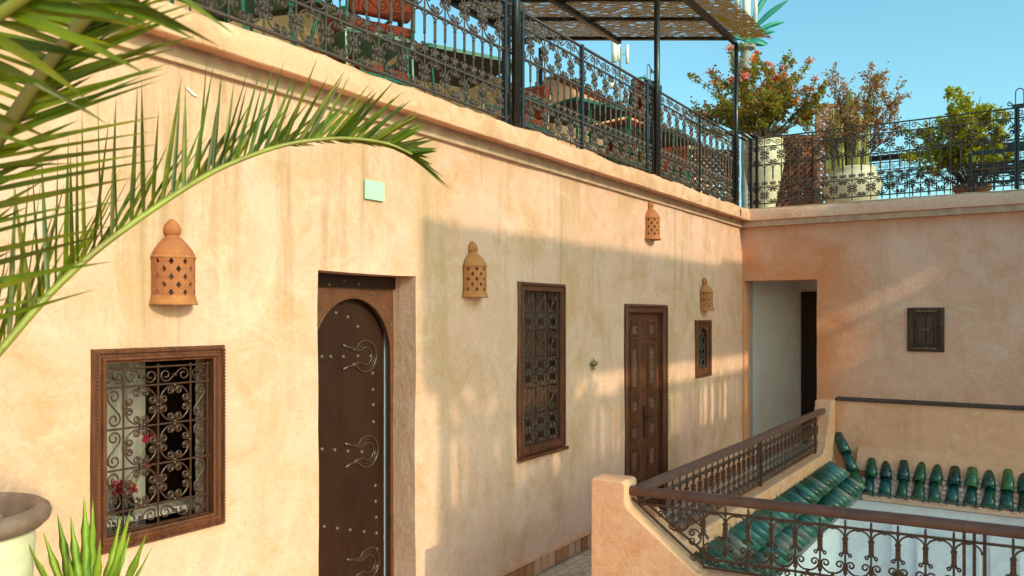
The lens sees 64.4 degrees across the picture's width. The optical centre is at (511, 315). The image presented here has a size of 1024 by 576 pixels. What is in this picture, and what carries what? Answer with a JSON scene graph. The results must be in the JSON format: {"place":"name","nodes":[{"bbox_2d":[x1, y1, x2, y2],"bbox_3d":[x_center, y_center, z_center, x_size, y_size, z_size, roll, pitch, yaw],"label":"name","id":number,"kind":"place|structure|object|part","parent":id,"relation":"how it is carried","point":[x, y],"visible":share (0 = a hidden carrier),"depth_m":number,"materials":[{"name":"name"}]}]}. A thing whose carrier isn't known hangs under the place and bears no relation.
{"place":"outdoors","nodes":[
{"label":"outdoors","id":0,"kind":"place"},
{"bbox_2d":[29,495,151,575],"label":"agave","id":1,"kind":"object","parent":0,"point":[86,560],"visible":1,"depth_m":2.17,"materials":[{"name":"green plant"}]},
{"bbox_2d":[304,38,356,64],"bbox_3d":[-1.383,-1.650,6.191,0.580,0.800,0.580,0,0,33],"label":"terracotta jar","id":2,"kind":"object","parent":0,"point":[319,47],"visible":0.02,"depth_m":6.02,"materials":[{"name":"ceramic"}]},
{"bbox_2d":[535,470,755,575],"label":"gallery floor","id":3,"kind":"structure","parent":0,"point":[579,564],"depth_m":5.96,"materials":[{"name":"tile"}]},
{"bbox_2d":[0,492,51,575],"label":"tall pot","id":4,"kind":"object","parent":3,"relation":"on","point":[24,517],"visible":1,"depth_m":1.97,"materials":[{"name":"ceramic"}]},
{"bbox_2d":[0,0,447,356],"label":"palm plant","id":5,"kind":"object","parent":3,"relation":"on","point":[53,72],"visible":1,"depth_m":0.81,"materials":[{"name":"green plant"}]},
{"bbox_2d":[0,0,749,575],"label":"riad building","id":6,"kind":"structure","parent":3,"relation":"on","point":[348,380],"depth_m":4.41,"materials":[{"name":"beige paint"}]},
{"bbox_2d":[107,362,144,532],"bbox_3d":[-1.742,0.450,3.545,0.050,1.200,0.300,0,0,33],"label":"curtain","id":7,"kind":"object","parent":6,"relation":"hanging from","point":[128,527],"depth_m":3.59,"materials":[{"name":"fabric"}]},
{"bbox_2d":[90,345,225,554],"bbox_3d":[-1.458,0.515,3.323,0.143,0.778,0.588,0,0,33],"label":"window","id":8,"kind":"structure","parent":6,"relation":"in","point":[143,448],"depth_m":3.33,"materials":[{"name":"brown wood"}]},
{"bbox_2d":[145,359,194,524],"bbox_3d":[-1.708,0.730,4.066,0.245,2.060,0.490,0,0,33],"label":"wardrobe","id":9,"kind":"object","parent":6,"relation":"in","point":[168,517],"depth_m":3.91,"materials":[{"name":"brown wood"}]},
{"bbox_3d":[-1.674,0.730,3.907,0.013,1.900,0.220,0,0,33],"label":"door","id":10,"kind":"part","parent":9,"relation":"part of","materials":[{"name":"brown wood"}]},
{"bbox_2d":[149,219,197,304],"bbox_3d":[-1.372,-0.222,3.308,0.136,0.354,0.196,0,0,54],"label":"wall lantern","id":11,"kind":"object","parent":6,"relation":"attached to","point":[175,247],"depth_m":3.26,"materials":[{"name":"ceramic"}]},
{"bbox_2d":[317,299,383,575],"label":"door","id":12,"kind":"structure","parent":6,"relation":"in","point":[350,336],"depth_m":4.51,"materials":[{"name":"brown wood"}]},
{"bbox_2d":[364,179,384,201],"bbox_3d":[-0.733,-0.669,4.333,0.009,0.102,0.147,0,0,33],"label":"plaque","id":13,"kind":"object","parent":6,"relation":"attached to","point":[374,190],"visible":1,"depth_m":4.33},
{"bbox_2d":[463,241,487,297],"bbox_3d":[-0.217,-0.292,5.072,0.136,0.354,0.196,0,0,12],"label":"wall lantern","id":14,"kind":"object","parent":6,"relation":"attached to","point":[473,260],"depth_m":5.00,"materials":[{"name":"ceramic"}]},
{"bbox_2d":[57,18,1023,227],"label":"terrace floor","id":15,"kind":"structure","parent":6,"relation":"on","point":[189,57],"depth_m":5.18,"materials":[{"name":"beige paint"}]},
{"bbox_2d":[169,0,294,45],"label":"terrace chair","id":16,"kind":"object","parent":15,"relation":"on","point":[247,6],"visible":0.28,"depth_m":4.37,"materials":[{"name":"orange fabric"}]},
{"bbox_2d":[192,0,328,49],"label":"terrace table","id":17,"kind":"object","parent":15,"relation":"on","point":[280,12],"visible":0.18,"depth_m":5.26,"materials":[{"name":"green paint"}]},
{"bbox_2d":[167,0,511,117],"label":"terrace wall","id":18,"kind":"structure","parent":15,"relation":"on","point":[283,20],"depth_m":7.08,"materials":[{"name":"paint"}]},
{"bbox_2d":[317,6,410,86],"bbox_3d":[-1.069,-1.695,5.860,0.471,0.892,0.529,0,0,43],"label":"terrace chair","id":19,"kind":"object","parent":15,"relation":"on","point":[366,71],"visible":0.1,"depth_m":5.71,"materials":[{"name":"green metal"}]},
{"bbox_2d":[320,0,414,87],"bbox_3d":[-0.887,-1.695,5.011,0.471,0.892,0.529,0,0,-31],"label":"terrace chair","id":20,"kind":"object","parent":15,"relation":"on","point":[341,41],"visible":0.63,"depth_m":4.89,"materials":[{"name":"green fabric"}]},
{"bbox_2d":[390,43,511,114],"bbox_3d":[-0.495,-1.630,6.542,0.812,0.764,0.812,0,0,-33],"label":"terrace table","id":21,"kind":"object","parent":15,"relation":"on","point":[434,73],"visible":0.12,"depth_m":6.42,"materials":[{"name":"green paint"}]},
{"bbox_2d":[177,0,739,204],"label":"terrace railing","id":22,"kind":"object","parent":15,"relation":"on","point":[501,31],"visible":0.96,"depth_m":5.58,"materials":[{"name":"metal"}]},
{"bbox_2d":[483,84,550,135],"bbox_3d":[0.046,-1.695,7.365,0.471,0.892,0.529,0,0,35],"label":"terrace chair","id":23,"kind":"object","parent":15,"relation":"on","point":[537,116],"visible":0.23,"depth_m":7.42,"materials":[{"name":"orange fabric"}]},
{"bbox_2d":[397,0,771,205],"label":"pergola","id":24,"kind":"object","parent":15,"relation":"on","point":[701,17],"visible":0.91,"depth_m":8.57,"materials":[{"name":"black metal"}]},
{"bbox_2d":[545,97,627,164],"bbox_3d":[0.641,-1.630,8.021,0.812,0.764,0.812,0,0,-41],"label":"terrace table","id":25,"kind":"object","parent":15,"relation":"on","point":[561,103],"visible":0.15,"depth_m":7.89,"materials":[{"name":"green paint"}]},
{"bbox_2d":[585,140,638,168],"bbox_3d":[1.090,-1.695,8.952,0.471,0.892,0.529,0,0,41],"label":"terrace chair","id":26,"kind":"object","parent":15,"relation":"on","point":[610,145],"visible":0.11,"depth_m":8.95,"materials":[{"name":"green fabric"}]},
{"bbox_2d":[587,76,653,166],"bbox_3d":[1.038,-1.695,7.504,0.529,0.892,0.471,0,0,41],"label":"terrace chair","id":27,"kind":"object","parent":15,"relation":"on","point":[640,105],"visible":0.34,"depth_m":7.32,"materials":[{"name":"orange fabric"}]},
{"bbox_2d":[535,74,709,192],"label":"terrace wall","id":28,"kind":"structure","parent":15,"relation":"on","point":[564,128],"depth_m":9.82,"materials":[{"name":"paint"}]},
{"bbox_2d":[612,128,696,187],"bbox_3d":[1.603,-1.630,9.232,0.812,0.764,0.812,0,0,28],"label":"terrace table","id":29,"kind":"object","parent":15,"relation":"on","point":[667,143],"visible":0.16,"depth_m":9.20,"materials":[{"name":"green paint"}]},
{"bbox_2d":[638,148,730,202],"bbox_3d":[2.149,-1.725,10.668,1.527,0.950,0.050,0,0,-9],"label":"lattice screen","id":30,"kind":"object","parent":15,"relation":"on","point":[707,182],"visible":0.08,"depth_m":10.74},
{"bbox_2d":[743,137,784,207],"bbox_3d":[3.140,-1.715,10.137,0.500,0.930,0.514,0,0,33],"label":"cream jar","id":31,"kind":"object","parent":15,"relation":"on","point":[772,155],"visible":0.52,"depth_m":9.96,"materials":[{"name":"ceramic"}]},
{"bbox_2d":[683,34,829,140],"bbox_3d":[3.102,-2.746,10.178,2.078,1.265,1.536,0,0,-40],"label":"shrub","id":32,"kind":"object","parent":31,"relation":"in","point":[768,103],"visible":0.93,"depth_m":9.95,"materials":[{"name":"green plant"}]},
{"bbox_2d":[775,135,816,206],"bbox_3d":[3.819,-1.860,11.101,0.684,1.220,0.052,0,0,0],"label":"lattice screen","id":33,"kind":"object","parent":15,"relation":"on","point":[790,193],"visible":0.18,"depth_m":11.09,"materials":[{"name":"brown wood"}]},
{"bbox_2d":[815,103,843,203],"bbox_3d":[4.558,-2.125,11.500,0.518,1.750,0.050,0,0,0],"label":"lattice screen","id":34,"kind":"object","parent":15,"relation":"on","point":[819,170],"visible":0.12,"depth_m":11.49,"materials":[{"name":"brown wood"}]},
{"bbox_2d":[822,165,881,202],"bbox_3d":[4.277,-1.550,10.229,0.700,0.600,0.700,0,0,33],"label":"cream jar","id":35,"kind":"object","parent":15,"relation":"on","point":[843,189],"visible":0.39,"depth_m":9.97,"materials":[{"name":"ceramic"}]},
{"bbox_2d":[824,90,871,169],"bbox_3d":[4.173,-2.310,10.094,0.522,0.980,0.287,0,0,33],"label":"cactus","id":36,"kind":"object","parent":35,"relation":"in","point":[856,161],"visible":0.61,"depth_m":10.05,"materials":[{"name":"green plant"}]},
{"bbox_2d":[790,61,911,165],"bbox_3d":[4.309,-2.519,10.341,1.419,1.426,1.905,0,0,33],"label":"shrub","id":37,"kind":"object","parent":35,"relation":"in","point":[876,84],"visible":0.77,"depth_m":10.02,"materials":[{"name":"green plant"}]},
{"bbox_2d":[747,88,1023,208],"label":"terrace railing","id":38,"kind":"object","parent":15,"relation":"on","point":[1016,132],"visible":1,"depth_m":8.67,"materials":[{"name":"metal"}]},
{"bbox_2d":[838,141,1023,198],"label":"terrace railing","id":39,"kind":"object","parent":15,"relation":"on","point":[896,156],"visible":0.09,"depth_m":10.96,"materials":[{"name":"metal"}]},
{"bbox_2d":[952,183,991,193],"bbox_3d":[5.676,-1.430,10.030,0.430,0.360,0.430,0,0,33],"label":"terracotta pot","id":40,"kind":"object","parent":15,"relation":"on","point":[975,190],"visible":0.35,"depth_m":9.88,"materials":[{"name":"ceramic"}]},
{"bbox_2d":[901,85,1013,184],"bbox_3d":[5.602,-2.154,10.181,1.286,1.335,1.259,0,0,33],"label":"shrub","id":41,"kind":"object","parent":40,"relation":"in","point":[962,108],"visible":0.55,"depth_m":9.91,"materials":[{"name":"green plant"}]},
{"bbox_2d":[968,146,1023,191],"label":"bench","id":42,"kind":"object","parent":15,"relation":"on","point":[974,153],"visible":0.39,"depth_m":9.29,"materials":[{"name":"wood"}]},
{"bbox_3d":[1.569,-1.400,10.330,0.360,0.300,0.360,0,0,33],"label":"terracotta pot","id":43,"kind":"object","parent":15,"relation":"on","visible":0},
{"bbox_2d":[627,150,649,170],"bbox_3d":[1.571,-1.893,10.285,0.442,0.772,0.517,0,0,33],"label":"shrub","id":44,"kind":"object","parent":43,"relation":"in","point":[639,155],"visible":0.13,"depth_m":10.33,"materials":[{"name":"green plant"}]},
{"bbox_2d":[516,281,568,461],"bbox_3d":[0.176,0.377,5.809,0.165,1.222,0.654,0,0,33],"label":"window","id":45,"kind":"structure","parent":6,"relation":"in","point":[533,413],"depth_m":5.84,"materials":[{"name":"brown wood"}]},
{"bbox_2d":[590,358,598,369],"bbox_3d":[0.656,0.375,6.420,0.103,0.100,0.063,0,0,-30],"label":"brass ornament","id":46,"kind":"object","parent":6,"relation":"attached to","point":[593,363],"visible":1,"depth_m":6.40,"materials":[{"name":"gold metal"}]},
{"bbox_2d":[630,313,642,502],"bbox_3d":[1.072,0.894,7.178,0.048,1.832,0.371,0,0,33],"label":"door","id":47,"kind":"structure","parent":6,"relation":"in","point":[636,319],"depth_m":7.21,"materials":[{"name":"brown wood"}]},
{"bbox_2d":[643,313,659,507],"bbox_3d":[1.297,0.894,7.485,0.088,1.832,0.381,0,0,33],"label":"door","id":48,"kind":"structure","parent":6,"relation":"in","point":[651,333],"depth_m":7.48,"materials":[{"name":"brown wood"}]},
{"bbox_2d":[645,201,660,240],"bbox_3d":[1.269,-0.868,7.336,0.139,0.361,0.200,0,0,54],"label":"wall lantern","id":49,"kind":"object","parent":6,"relation":"attached to","point":[652,215],"depth_m":7.28,"materials":[{"name":"ceramic"}]},
{"bbox_2d":[695,320,711,377],"bbox_3d":[1.981,0.342,8.535,0.097,0.596,0.438,0,0,33],"label":"window","id":50,"kind":"structure","parent":6,"relation":"in","point":[703,328],"depth_m":8.58,"materials":[{"name":"brown wood"}]},
{"bbox_2d":[701,277,713,310],"bbox_3d":[2.043,-0.230,8.520,0.136,0.354,0.196,0,0,55],"label":"wall lantern","id":51,"kind":"object","parent":6,"relation":"attached to","point":[706,290],"depth_m":8.46,"materials":[{"name":"ceramic"}]},
{"bbox_2d":[591,473,750,575],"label":"courtyard parapet","id":52,"kind":"structure","parent":3,"relation":"on","point":[630,536],"depth_m":3.79,"materials":[{"name":"paint"}]},
{"bbox_2d":[629,485,1023,575],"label":"iron railing","id":53,"kind":"object","parent":52,"relation":"on","point":[974,528],"visible":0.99,"depth_m":3.45,"materials":[{"name":"brown metal"}]},
{"bbox_2d":[643,399,834,552],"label":"courtyard parapet","id":54,"kind":"structure","parent":3,"relation":"on","point":[775,487],"depth_m":5.80,"materials":[{"name":"paint"}]},
{"bbox_2d":[635,408,825,532],"bbox_3d":[1.670,0.982,5.503,0.059,0.356,3.903,0,0,33],"label":"iron railing","id":55,"kind":"object","parent":54,"relation":"on","point":[679,472],"visible":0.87,"depth_m":5.22,"materials":[{"name":"brown metal"}]},
{"bbox_2d":[742,191,1023,470],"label":"end building","id":56,"kind":"structure","parent":3,"relation":"on","point":[825,306],"depth_m":8.82,"materials":[{"name":"paint"}]},
{"bbox_2d":[805,295,816,442],"bbox_3d":[4.463,0.755,11.239,0.795,2.090,0.023,0,0,33],"label":"door","id":57,"kind":"structure","parent":56,"relation":"in","point":[810,300],"depth_m":11.40,"materials":[{"name":"brown wood"}]},
{"bbox_2d":[907,307,944,351],"bbox_3d":[4.362,0.144,8.566,0.350,0.465,0.048,0,0,33],"label":"wall shutter","id":58,"kind":"object","parent":56,"relation":"attached to","point":[925,329],"depth_m":8.55,"materials":[{"name":"brown wood"}]},
{"bbox_2d":[917,316,924,344],"bbox_3d":[4.325,0.152,8.583,0.075,0.310,0.010,0,0,33],"label":"door","id":59,"kind":"structure","parent":58,"relation":"in","point":[921,322],"depth_m":8.58,"materials":[{"name":"brown wood"}]},
{"bbox_2d":[926,316,933,344],"bbox_3d":[4.392,0.152,8.538,0.075,0.310,0.010,0,0,33],"label":"door","id":60,"kind":"structure","parent":58,"relation":"in","point":[929,321],"depth_m":8.54,"materials":[{"name":"brown wood"}]},
{"bbox_2d":[835,396,1023,476],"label":"courtyard parapet","id":61,"kind":"structure","parent":3,"relation":"on","point":[986,430],"depth_m":6.78,"materials":[{"name":"paint"}]},
{"bbox_2d":[323,0,1023,206],"label":"sky","id":62,"kind":"structure","parent":0,"point":[977,46],"materials":[{"name":"blue"}]},
{"bbox_2d":[662,146,689,187],"bbox_3d":[1.914,-1.695,9.784,0.471,0.892,0.529,0,0,12],"label":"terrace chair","id":63,"kind":"object","parent":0,"point":[680,169],"visible":0.07,"depth_m":9.92,"materials":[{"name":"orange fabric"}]},
{"label":"ground","id":64,"kind":"structure","parent":0,"visible":0},
{"bbox_2d":[608,42,628,100],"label":"antenna mast","id":65,"kind":"object","parent":64,"relation":"on","point":[616,53],"visible":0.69,"depth_m":54.91,"materials":[{"name":"white metal"}]},
{"bbox_2d":[715,0,787,208],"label":"antenna palm","id":66,"kind":"object","parent":64,"relation":"on","point":[757,8],"visible":0.38,"depth_m":41.84,"materials":[{"name":"teal plastic"}]},
{"bbox_2d":[781,476,1023,575],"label":"courtyard house","id":67,"kind":"structure","parent":64,"relation":"on","point":[939,559],"depth_m":6.74,"materials":[{"name":"white paint"}]},
{"bbox_2d":[694,461,865,575],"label":"tiled eave","id":68,"kind":"object","parent":67,"relation":"attached to","point":[829,483],"visible":0.7,"depth_m":5.30,"materials":[{"name":"green ceramic"}]},
{"bbox_2d":[835,432,1023,517],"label":"tiled eave","id":69,"kind":"object","parent":67,"relation":"on","point":[981,484],"visible":0.99,"depth_m":6.61,"materials":[{"name":"green ceramic"}]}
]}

